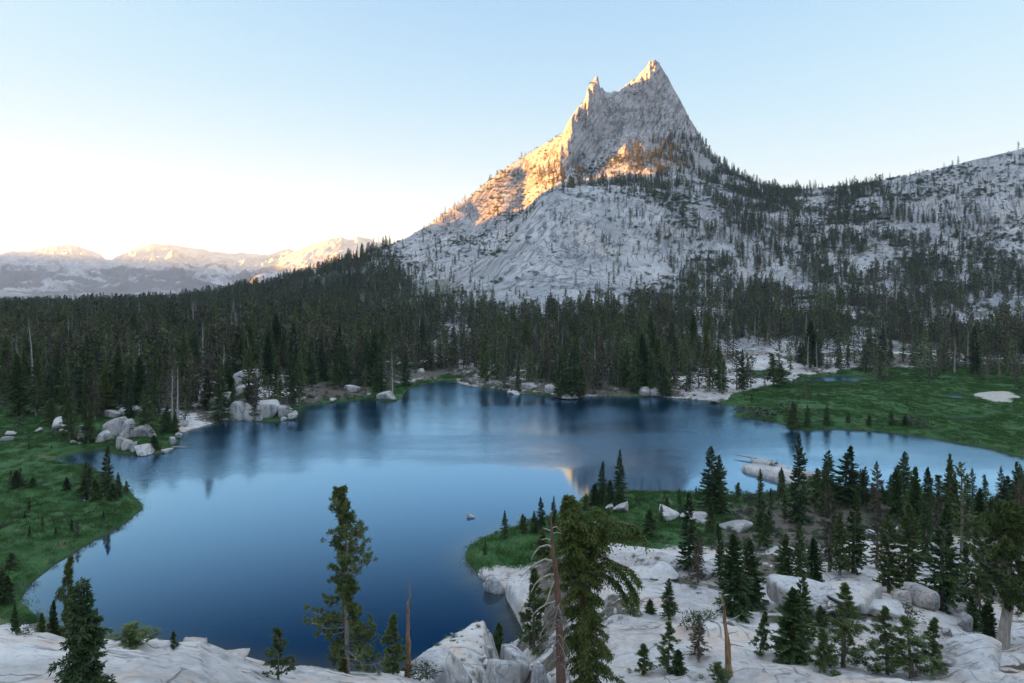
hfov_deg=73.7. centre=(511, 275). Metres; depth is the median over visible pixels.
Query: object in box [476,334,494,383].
conifer
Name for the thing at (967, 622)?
boulder
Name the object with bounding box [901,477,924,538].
conifer
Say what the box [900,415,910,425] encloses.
pine tree
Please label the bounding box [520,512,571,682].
dead tree
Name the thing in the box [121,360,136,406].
conifer
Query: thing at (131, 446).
boulder
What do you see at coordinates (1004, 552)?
pine tree
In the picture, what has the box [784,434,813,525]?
pine tree
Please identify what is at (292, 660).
pine tree
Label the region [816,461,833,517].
conifer
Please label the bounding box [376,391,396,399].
boulder
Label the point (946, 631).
rubble
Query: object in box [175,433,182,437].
boulder
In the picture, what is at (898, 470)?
conifer
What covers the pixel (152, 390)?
conifer
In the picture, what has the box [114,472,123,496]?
pine tree
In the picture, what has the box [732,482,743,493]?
pine tree
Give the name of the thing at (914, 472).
conifer
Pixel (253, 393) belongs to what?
pine tree
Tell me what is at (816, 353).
dead tree
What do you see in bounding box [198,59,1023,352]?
mountain
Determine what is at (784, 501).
conifer
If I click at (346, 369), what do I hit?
conifer
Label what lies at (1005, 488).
pine tree
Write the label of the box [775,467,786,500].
conifer
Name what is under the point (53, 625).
pine tree
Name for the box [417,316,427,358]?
conifer
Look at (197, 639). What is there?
boulder
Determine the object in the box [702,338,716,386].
conifer
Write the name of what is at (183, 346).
conifer
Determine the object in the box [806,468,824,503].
pine tree
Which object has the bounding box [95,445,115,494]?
pine tree
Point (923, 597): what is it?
boulder
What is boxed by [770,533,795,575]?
pine tree
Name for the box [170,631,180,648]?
pine tree
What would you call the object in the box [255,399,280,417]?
boulder
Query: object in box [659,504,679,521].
boulder
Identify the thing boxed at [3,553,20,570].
pine tree
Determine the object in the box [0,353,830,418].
undergrowth
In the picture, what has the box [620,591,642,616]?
pine tree
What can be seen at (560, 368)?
pine tree
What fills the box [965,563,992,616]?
pine tree
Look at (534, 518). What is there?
pine tree
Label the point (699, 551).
pine tree
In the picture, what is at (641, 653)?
pine tree
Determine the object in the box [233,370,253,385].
boulder
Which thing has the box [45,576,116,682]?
fir tree
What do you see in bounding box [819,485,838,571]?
pine tree
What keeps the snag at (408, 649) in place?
on the ground at (32, 655)
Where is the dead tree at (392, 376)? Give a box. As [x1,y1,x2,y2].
[388,354,394,395]
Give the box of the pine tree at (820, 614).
[813,605,829,627]
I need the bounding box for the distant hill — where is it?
[252,272,277,282]
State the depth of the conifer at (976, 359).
278.26 m
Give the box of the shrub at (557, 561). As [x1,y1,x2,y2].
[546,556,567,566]
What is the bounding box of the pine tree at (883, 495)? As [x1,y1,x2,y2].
[877,484,886,503]
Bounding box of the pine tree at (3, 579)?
[0,569,12,603]
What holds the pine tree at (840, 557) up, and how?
on the ground at (32, 655)
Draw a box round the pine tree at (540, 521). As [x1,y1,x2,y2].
[535,497,547,532]
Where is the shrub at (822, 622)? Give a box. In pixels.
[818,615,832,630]
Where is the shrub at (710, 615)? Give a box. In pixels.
[687,609,720,622]
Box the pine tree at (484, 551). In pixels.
[483,542,486,554]
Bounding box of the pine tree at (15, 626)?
[9,603,21,632]
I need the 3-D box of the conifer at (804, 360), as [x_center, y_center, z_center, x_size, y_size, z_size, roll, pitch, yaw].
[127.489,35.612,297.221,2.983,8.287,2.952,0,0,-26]
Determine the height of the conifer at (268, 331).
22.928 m
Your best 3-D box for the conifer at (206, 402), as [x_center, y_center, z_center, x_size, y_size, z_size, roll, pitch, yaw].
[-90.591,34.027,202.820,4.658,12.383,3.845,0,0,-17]
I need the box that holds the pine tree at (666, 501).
[663,496,669,506]
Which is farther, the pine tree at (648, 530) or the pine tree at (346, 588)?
the pine tree at (648, 530)
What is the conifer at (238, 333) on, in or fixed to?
on the ground at (32, 655)
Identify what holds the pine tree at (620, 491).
on the ground at (32, 655)
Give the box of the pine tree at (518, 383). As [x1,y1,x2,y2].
[514,361,520,391]
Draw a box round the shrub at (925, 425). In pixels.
[911,420,935,428]
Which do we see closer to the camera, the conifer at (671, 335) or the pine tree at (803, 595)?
the pine tree at (803, 595)
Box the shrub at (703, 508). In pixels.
[694,504,716,510]
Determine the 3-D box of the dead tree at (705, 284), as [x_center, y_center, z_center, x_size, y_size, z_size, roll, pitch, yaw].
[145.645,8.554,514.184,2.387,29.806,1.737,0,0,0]
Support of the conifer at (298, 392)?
on the ground at (32, 655)
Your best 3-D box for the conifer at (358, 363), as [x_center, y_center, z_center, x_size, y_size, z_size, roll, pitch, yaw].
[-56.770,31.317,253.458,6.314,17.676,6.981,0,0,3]
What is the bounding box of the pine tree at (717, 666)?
[707,661,731,682]
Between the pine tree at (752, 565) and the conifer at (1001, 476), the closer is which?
the pine tree at (752, 565)
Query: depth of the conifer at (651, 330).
330.41 m
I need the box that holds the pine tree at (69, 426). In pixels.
[54,396,80,439]
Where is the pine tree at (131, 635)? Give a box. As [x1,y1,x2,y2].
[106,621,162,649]
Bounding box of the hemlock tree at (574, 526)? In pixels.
[542,494,653,682]
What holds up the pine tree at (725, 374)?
on the ground at (32, 655)
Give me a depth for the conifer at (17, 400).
195.18 m
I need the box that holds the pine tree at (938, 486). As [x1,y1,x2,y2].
[928,474,946,500]
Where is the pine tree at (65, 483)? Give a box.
[62,477,72,491]
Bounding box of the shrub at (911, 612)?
[901,602,923,621]
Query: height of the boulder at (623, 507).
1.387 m
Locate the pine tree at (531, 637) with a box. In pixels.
[516,567,550,656]
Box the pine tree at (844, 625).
[809,582,873,667]
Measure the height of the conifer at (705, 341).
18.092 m
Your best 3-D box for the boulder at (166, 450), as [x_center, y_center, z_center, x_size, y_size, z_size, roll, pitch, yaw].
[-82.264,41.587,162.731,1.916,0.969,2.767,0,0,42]
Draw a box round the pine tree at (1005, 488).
[992,475,1013,516]
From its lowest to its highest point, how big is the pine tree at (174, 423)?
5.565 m
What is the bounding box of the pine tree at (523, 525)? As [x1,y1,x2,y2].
[517,514,530,532]
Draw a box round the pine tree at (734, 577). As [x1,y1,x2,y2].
[712,533,754,623]
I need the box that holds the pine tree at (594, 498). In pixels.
[585,484,602,506]
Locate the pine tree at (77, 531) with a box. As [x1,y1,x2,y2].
[74,522,81,536]
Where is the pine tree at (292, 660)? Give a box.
[288,656,295,669]
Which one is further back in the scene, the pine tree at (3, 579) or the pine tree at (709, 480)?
the pine tree at (709, 480)
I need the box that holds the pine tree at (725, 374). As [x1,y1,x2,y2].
[722,359,729,387]
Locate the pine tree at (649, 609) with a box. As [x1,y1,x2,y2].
[643,599,657,614]
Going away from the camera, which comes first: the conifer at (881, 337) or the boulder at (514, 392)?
the boulder at (514, 392)
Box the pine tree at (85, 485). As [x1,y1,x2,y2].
[72,462,97,495]
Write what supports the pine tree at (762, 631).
on the ground at (32, 655)
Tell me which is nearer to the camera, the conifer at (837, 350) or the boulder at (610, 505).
the boulder at (610, 505)
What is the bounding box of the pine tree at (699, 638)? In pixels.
[685,615,711,662]
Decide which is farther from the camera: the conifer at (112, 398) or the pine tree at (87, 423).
the conifer at (112, 398)
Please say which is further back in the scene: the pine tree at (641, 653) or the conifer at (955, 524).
the conifer at (955, 524)
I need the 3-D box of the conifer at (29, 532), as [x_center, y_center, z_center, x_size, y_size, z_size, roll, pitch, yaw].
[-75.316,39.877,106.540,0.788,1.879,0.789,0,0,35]
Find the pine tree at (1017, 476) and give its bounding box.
[1004,461,1023,534]
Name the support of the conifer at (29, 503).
on the ground at (32, 655)
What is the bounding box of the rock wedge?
[505,575,543,631]
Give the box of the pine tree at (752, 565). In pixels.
[740,539,768,611]
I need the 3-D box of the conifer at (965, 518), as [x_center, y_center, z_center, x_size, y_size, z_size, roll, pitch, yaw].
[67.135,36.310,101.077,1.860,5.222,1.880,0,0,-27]
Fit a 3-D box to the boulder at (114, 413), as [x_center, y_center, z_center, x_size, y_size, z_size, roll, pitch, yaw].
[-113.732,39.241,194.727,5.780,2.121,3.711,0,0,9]
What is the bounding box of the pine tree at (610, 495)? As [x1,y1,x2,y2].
[603,480,619,507]
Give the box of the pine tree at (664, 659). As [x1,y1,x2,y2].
[653,620,688,674]
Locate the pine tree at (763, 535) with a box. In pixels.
[752,488,774,547]
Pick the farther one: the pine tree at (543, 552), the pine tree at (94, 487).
the pine tree at (94, 487)
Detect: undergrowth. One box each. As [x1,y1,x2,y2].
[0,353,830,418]
[0,366,1023,623]
[35,533,990,679]
[695,473,1023,552]
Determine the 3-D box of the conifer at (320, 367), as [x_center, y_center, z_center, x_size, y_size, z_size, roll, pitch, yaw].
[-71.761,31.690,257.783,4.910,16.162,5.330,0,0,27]
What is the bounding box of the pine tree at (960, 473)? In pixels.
[944,461,980,552]
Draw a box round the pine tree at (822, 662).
[807,627,840,675]
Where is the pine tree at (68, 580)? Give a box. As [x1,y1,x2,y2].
[54,555,75,638]
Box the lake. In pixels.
[21,373,1023,671]
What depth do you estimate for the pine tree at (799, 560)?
70.91 m
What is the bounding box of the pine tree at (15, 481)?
[6,470,25,489]
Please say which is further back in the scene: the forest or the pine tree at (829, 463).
the forest
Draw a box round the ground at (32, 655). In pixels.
[0,349,1023,682]
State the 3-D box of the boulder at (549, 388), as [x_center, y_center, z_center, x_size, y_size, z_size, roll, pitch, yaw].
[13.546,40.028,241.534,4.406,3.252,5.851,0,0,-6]
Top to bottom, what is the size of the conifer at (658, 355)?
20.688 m
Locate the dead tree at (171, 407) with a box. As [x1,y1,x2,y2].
[156,371,187,420]
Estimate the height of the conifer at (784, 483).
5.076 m
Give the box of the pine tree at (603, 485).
[596,461,606,501]
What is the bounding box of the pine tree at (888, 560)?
[872,512,904,592]
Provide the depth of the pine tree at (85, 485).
129.33 m
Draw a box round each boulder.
[0,436,14,441]
[5,431,16,434]
[51,416,62,430]
[77,425,82,437]
[95,430,113,442]
[102,416,126,436]
[104,410,121,417]
[116,436,132,448]
[118,407,139,415]
[119,419,135,438]
[121,440,130,450]
[129,441,136,451]
[130,423,156,437]
[134,443,154,455]
[161,448,172,452]
[169,437,175,444]
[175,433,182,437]
[181,419,187,426]
[183,637,207,644]
[206,391,230,409]
[224,648,249,659]
[228,401,243,420]
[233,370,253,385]
[235,383,251,395]
[242,403,256,420]
[253,369,260,378]
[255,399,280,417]
[255,414,262,420]
[276,405,289,417]
[287,410,297,418]
[343,385,360,391]
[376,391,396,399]
[411,645,471,682]
[467,513,474,518]
[476,666,482,682]
[483,575,504,594]
[483,658,487,668]
[485,659,520,682]
[487,644,492,658]
[500,644,529,682]
[507,391,519,394]
[521,382,537,389]
[531,663,548,682]
[545,384,555,393]
[550,391,578,398]
[605,503,613,509]
[613,501,628,511]
[638,386,649,395]
[649,561,679,580]
[650,387,662,395]
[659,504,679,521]
[680,511,709,523]
[699,564,715,579]
[709,398,723,402]
[719,520,752,532]
[766,574,831,616]
[825,581,882,613]
[864,529,876,536]
[869,599,906,618]
[892,590,911,608]
[904,582,939,610]
[921,634,1001,671]
[960,612,972,631]
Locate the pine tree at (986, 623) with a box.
[977,599,997,638]
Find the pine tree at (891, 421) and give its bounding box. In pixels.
[888,411,895,425]
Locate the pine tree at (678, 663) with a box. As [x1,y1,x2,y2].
[667,649,687,675]
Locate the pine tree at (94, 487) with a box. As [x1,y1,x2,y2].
[86,479,102,502]
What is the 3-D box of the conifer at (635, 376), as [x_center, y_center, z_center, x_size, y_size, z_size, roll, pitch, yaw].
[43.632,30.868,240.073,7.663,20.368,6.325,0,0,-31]
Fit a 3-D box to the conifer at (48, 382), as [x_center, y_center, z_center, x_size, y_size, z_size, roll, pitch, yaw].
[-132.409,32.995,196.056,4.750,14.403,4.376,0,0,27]
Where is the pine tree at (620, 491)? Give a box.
[612,449,628,501]
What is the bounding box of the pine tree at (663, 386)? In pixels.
[656,367,674,396]
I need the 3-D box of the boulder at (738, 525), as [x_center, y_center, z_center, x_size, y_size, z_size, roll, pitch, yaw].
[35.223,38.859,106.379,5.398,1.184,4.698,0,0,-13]
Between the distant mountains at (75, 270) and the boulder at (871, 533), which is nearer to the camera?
the boulder at (871, 533)
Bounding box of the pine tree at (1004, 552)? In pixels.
[949,498,1023,649]
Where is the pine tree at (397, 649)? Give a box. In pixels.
[378,613,407,674]
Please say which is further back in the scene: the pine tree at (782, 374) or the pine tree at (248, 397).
the pine tree at (782, 374)
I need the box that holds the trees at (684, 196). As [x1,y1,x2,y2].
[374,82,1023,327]
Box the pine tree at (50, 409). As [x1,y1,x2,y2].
[37,398,60,424]
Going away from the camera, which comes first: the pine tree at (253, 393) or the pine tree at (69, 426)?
the pine tree at (69, 426)
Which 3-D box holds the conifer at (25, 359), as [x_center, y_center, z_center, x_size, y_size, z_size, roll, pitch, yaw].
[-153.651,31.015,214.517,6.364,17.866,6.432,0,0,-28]
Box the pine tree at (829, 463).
[820,449,839,497]
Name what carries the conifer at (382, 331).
on the ground at (32, 655)
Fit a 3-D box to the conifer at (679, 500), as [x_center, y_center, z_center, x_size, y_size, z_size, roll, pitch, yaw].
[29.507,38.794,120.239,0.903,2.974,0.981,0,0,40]
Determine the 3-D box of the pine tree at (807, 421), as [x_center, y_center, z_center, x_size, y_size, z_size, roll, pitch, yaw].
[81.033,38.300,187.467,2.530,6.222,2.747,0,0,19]
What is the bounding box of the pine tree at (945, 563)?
[915,502,966,614]
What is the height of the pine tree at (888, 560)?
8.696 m
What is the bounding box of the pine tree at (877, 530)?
[862,502,885,569]
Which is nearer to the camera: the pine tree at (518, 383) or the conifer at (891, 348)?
the pine tree at (518, 383)
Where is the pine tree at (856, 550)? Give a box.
[841,490,869,574]
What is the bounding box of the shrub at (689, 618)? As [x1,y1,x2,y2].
[678,607,705,633]
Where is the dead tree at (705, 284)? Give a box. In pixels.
[705,269,705,306]
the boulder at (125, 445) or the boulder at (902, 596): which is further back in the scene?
the boulder at (125, 445)
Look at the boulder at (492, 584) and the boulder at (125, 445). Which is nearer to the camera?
the boulder at (492, 584)
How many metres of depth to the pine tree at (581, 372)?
235.67 m
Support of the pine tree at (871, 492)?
on the ground at (32, 655)
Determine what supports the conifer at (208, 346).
on the ground at (32, 655)
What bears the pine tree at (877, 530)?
on the ground at (32, 655)
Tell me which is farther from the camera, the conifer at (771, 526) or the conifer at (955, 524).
the conifer at (955, 524)
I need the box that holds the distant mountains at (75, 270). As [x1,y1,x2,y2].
[0,243,294,295]
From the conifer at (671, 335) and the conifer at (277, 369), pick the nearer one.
the conifer at (277, 369)
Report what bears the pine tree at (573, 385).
on the ground at (32, 655)
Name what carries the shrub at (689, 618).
on the ground at (32, 655)
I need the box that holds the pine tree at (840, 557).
[824,511,853,575]
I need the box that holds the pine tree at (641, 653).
[634,643,657,675]
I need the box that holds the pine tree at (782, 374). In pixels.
[771,364,791,387]
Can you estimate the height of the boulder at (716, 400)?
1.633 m
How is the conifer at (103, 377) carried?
on the ground at (32, 655)
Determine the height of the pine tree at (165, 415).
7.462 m
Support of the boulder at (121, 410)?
on the ground at (32, 655)
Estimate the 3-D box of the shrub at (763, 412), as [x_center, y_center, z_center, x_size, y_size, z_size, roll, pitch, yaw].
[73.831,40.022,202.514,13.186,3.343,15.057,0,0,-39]
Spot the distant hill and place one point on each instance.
(266, 275)
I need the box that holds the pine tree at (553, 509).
[549,496,557,532]
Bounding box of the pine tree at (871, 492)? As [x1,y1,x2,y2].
[868,482,877,499]
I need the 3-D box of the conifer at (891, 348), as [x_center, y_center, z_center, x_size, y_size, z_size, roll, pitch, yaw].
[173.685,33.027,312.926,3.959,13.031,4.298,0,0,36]
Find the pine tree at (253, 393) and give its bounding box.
[248,372,260,419]
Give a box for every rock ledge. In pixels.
[741,463,821,483]
[752,459,789,470]
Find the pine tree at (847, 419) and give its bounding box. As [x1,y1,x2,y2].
[844,412,851,422]
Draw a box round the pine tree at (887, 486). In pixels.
[885,475,891,500]
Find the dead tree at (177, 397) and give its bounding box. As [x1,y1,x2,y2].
[176,372,178,423]
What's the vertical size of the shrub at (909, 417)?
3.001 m
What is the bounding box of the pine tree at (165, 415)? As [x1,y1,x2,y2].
[157,405,171,431]
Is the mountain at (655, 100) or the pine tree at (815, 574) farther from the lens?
the mountain at (655, 100)
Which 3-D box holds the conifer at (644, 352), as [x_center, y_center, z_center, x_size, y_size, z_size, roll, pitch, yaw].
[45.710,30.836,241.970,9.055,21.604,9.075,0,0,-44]
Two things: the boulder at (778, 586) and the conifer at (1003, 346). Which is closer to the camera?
the boulder at (778, 586)
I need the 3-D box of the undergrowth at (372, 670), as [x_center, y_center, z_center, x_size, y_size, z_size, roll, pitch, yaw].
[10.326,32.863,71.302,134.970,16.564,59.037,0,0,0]
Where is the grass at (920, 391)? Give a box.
[0,365,1023,625]
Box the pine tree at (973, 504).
[969,493,977,515]
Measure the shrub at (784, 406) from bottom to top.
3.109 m
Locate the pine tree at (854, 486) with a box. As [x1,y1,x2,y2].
[830,445,862,504]
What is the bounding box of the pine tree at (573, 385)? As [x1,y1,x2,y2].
[560,348,584,396]
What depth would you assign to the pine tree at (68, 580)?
33.41 m
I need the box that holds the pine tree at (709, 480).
[692,446,730,515]
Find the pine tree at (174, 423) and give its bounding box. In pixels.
[168,412,180,433]
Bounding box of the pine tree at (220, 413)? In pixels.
[207,365,231,420]
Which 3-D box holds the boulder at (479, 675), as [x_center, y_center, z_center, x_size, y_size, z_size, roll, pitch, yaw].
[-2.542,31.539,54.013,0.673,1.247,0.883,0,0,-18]
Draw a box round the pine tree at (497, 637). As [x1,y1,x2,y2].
[492,622,504,657]
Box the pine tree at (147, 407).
[130,395,161,432]
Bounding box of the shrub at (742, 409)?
[729,405,756,414]
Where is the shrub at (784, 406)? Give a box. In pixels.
[775,400,802,410]
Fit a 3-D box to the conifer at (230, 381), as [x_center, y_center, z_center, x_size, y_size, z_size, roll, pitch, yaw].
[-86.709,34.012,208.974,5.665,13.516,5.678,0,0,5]
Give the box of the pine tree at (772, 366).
[761,354,779,383]
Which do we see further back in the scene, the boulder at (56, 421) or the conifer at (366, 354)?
the conifer at (366, 354)
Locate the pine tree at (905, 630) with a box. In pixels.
[866,614,949,680]
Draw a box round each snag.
[404,583,411,677]
[717,589,740,676]
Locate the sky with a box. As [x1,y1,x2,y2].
[0,0,1023,259]
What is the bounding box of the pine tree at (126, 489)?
[123,481,130,493]
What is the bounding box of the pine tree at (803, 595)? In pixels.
[796,576,819,642]
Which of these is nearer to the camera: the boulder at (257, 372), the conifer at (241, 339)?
the boulder at (257, 372)
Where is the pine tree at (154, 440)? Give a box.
[148,435,162,450]
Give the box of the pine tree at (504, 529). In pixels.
[499,511,510,537]
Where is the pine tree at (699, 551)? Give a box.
[688,529,707,582]
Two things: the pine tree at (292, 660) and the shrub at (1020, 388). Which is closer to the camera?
the pine tree at (292, 660)
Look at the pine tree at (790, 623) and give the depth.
46.58 m
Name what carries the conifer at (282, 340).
on the ground at (32, 655)
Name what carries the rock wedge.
on the ground at (32, 655)
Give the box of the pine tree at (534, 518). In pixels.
[529,511,539,533]
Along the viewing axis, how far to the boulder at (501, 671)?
51.29 m
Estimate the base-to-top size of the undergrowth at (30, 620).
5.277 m
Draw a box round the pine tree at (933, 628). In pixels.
[914,617,947,674]
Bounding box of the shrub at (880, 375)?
[871,373,889,378]
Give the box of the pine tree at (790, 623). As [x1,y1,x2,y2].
[767,586,816,665]
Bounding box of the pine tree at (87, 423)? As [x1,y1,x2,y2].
[78,395,98,442]
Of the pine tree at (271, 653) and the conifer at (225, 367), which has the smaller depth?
the pine tree at (271, 653)
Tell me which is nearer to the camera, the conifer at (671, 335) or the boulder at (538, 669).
the boulder at (538, 669)
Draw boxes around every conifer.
[3,353,33,416]
[18,347,33,401]
[21,332,42,375]
[23,352,47,416]
[27,497,32,511]
[27,526,31,536]
[41,367,57,415]
[70,520,74,531]
[72,334,96,411]
[78,370,96,417]
[82,367,108,419]
[96,363,117,413]
[96,363,119,412]
[111,345,127,406]
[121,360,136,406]
[121,375,135,417]
[127,356,149,405]
[130,308,139,343]
[146,371,159,414]
[149,349,166,404]
[161,357,184,409]
[167,302,176,330]
[178,333,191,383]
[185,330,202,376]
[191,358,202,402]
[193,338,218,410]
[199,371,212,410]
[221,362,231,404]
[222,365,238,407]
[230,321,243,367]
[234,335,245,371]
[237,346,256,398]
[241,318,261,368]
[259,336,281,384]
[262,316,276,369]
[270,359,285,399]
[272,313,280,355]
[276,329,288,369]
[282,322,299,382]
[284,357,297,401]
[290,353,310,403]
[296,340,311,383]
[306,337,320,386]
[316,339,327,380]
[330,323,343,379]
[330,342,346,388]
[340,345,352,385]
[350,337,364,382]
[357,336,373,385]
[364,330,385,385]
[370,343,385,392]
[378,324,390,363]
[395,335,411,378]
[399,345,411,385]
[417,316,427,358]
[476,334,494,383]
[518,319,529,353]
[554,343,569,388]
[570,335,581,378]
[619,345,631,386]
[626,336,643,391]
[627,333,650,391]
[644,351,656,388]
[646,312,655,352]
[652,332,669,385]
[659,504,663,520]
[666,322,678,369]
[677,488,681,503]
[685,313,702,353]
[698,329,715,372]
[702,312,711,348]
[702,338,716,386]
[703,499,716,533]
[712,344,728,391]
[715,523,720,539]
[735,349,748,389]
[735,484,738,497]
[755,469,764,494]
[764,508,774,535]
[767,488,773,505]
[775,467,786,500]
[778,471,787,493]
[780,493,788,521]
[793,337,800,362]
[797,340,801,362]
[799,341,805,361]
[802,349,808,366]
[804,320,818,363]
[808,349,812,367]
[813,341,819,366]
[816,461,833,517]
[817,338,823,366]
[834,339,842,367]
[844,347,851,368]
[859,466,871,508]
[863,461,886,513]
[877,325,888,365]
[883,469,904,518]
[886,464,906,501]
[887,334,893,359]
[897,499,904,522]
[900,467,927,517]
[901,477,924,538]
[921,467,933,497]
[923,486,937,537]
[931,491,952,545]
[940,454,954,504]
[946,473,966,519]
[948,312,960,351]
[952,497,960,530]
[958,506,969,536]
[960,473,972,510]
[963,468,978,505]
[966,326,986,372]
[969,487,987,531]
[981,474,991,502]
[994,466,1005,499]
[999,326,1015,366]
[1011,480,1023,507]
[1019,464,1023,482]
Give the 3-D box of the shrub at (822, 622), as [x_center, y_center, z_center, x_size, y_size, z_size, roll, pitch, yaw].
[25.517,28.046,55.533,2.159,1.132,1.970,0,0,-45]
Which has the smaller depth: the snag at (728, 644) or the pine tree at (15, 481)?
the snag at (728, 644)
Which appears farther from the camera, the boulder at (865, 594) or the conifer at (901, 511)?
the conifer at (901, 511)
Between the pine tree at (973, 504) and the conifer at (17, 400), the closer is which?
the pine tree at (973, 504)
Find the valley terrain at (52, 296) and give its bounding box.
[0,294,168,301]
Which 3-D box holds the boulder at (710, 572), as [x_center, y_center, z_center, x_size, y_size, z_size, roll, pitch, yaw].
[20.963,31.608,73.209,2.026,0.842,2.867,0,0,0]
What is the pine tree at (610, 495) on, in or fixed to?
on the ground at (32, 655)
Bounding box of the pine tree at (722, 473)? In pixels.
[706,454,733,514]
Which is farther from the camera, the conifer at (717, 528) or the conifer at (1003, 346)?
the conifer at (1003, 346)
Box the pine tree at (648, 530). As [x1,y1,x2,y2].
[640,509,658,538]
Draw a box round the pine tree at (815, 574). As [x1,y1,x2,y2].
[802,538,827,582]
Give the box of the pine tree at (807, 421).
[803,404,811,426]
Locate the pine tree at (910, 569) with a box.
[888,503,930,586]
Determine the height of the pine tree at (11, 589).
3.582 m
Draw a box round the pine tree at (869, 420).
[864,414,873,424]
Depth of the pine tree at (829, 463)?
122.14 m
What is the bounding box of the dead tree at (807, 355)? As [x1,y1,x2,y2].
[802,336,810,371]
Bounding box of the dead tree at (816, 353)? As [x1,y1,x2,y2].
[814,344,819,370]
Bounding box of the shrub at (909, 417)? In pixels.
[896,414,921,423]
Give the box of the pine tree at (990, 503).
[985,496,996,513]
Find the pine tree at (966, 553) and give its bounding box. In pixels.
[955,542,975,601]
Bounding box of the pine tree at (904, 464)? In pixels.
[892,451,911,498]
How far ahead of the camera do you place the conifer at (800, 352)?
308.80 m
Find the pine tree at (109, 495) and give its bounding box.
[102,483,119,501]
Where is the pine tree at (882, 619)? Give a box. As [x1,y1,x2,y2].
[865,605,914,674]
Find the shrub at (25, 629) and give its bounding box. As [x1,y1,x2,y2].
[7,621,39,635]
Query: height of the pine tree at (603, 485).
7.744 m
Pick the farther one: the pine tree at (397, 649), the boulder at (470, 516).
the boulder at (470, 516)
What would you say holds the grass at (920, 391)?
on the ground at (32, 655)
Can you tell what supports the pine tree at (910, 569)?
on the ground at (32, 655)
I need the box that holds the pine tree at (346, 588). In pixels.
[302,485,389,675]
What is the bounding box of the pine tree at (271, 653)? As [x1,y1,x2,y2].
[262,627,293,679]
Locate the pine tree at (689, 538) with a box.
[676,492,705,571]
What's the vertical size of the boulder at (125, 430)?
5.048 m
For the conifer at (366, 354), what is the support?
on the ground at (32, 655)
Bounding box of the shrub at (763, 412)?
[742,406,783,417]
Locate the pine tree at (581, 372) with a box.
[576,364,589,395]
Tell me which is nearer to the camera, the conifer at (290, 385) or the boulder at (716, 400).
the conifer at (290, 385)
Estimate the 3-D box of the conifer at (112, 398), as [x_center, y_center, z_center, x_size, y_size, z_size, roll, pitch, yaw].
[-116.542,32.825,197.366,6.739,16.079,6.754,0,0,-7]
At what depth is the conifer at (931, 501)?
100.87 m
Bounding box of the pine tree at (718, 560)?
[712,527,724,580]
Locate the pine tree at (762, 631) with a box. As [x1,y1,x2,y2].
[748,611,772,656]
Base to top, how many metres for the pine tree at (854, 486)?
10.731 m
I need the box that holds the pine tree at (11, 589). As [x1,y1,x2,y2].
[0,575,15,605]
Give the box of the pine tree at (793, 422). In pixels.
[779,401,803,426]
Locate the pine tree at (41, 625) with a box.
[34,613,48,632]
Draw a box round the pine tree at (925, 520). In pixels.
[915,494,935,559]
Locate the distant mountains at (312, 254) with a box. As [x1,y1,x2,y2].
[266,236,380,276]
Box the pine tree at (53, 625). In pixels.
[46,600,61,635]
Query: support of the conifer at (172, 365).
on the ground at (32, 655)
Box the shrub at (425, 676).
[398,660,443,680]
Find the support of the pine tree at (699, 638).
on the ground at (32, 655)
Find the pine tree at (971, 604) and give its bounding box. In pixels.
[962,595,981,631]
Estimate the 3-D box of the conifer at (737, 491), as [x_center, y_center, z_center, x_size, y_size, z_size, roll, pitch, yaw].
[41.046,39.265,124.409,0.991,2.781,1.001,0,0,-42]
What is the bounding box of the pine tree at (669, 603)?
[659,578,679,620]
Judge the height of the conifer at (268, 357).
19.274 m
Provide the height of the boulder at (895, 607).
0.961 m
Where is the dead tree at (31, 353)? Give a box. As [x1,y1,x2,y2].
[27,321,34,391]
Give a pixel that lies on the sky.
(262, 127)
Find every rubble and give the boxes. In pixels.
[314,539,1023,682]
[318,130,1023,384]
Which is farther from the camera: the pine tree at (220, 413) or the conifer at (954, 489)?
the pine tree at (220, 413)
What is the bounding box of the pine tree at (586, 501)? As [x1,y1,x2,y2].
[580,494,590,509]
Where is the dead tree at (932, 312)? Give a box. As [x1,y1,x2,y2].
[927,297,938,335]
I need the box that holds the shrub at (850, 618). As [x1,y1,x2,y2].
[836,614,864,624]
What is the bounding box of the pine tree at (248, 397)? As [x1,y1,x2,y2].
[244,379,253,405]
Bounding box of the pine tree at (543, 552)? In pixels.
[531,529,550,561]
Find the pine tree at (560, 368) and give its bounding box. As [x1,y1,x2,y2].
[553,351,566,398]
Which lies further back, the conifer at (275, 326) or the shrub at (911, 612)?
the conifer at (275, 326)
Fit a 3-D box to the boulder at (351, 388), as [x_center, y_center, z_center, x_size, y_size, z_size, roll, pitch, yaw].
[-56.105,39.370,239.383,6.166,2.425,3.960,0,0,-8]
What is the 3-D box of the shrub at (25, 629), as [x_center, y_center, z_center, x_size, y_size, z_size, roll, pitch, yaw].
[-20.294,14.774,28.376,1.471,0.506,1.342,0,0,-45]
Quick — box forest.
[0,77,1023,419]
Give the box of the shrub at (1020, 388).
[1013,381,1023,391]
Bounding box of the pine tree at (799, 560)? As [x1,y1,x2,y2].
[788,521,811,577]
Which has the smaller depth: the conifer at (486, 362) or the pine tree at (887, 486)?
the pine tree at (887, 486)
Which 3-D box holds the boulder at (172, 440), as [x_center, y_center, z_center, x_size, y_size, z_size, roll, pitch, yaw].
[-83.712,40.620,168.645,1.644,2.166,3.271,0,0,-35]
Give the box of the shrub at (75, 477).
[72,471,95,479]
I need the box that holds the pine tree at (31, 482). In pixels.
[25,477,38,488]
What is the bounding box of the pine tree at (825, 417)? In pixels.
[822,405,832,424]

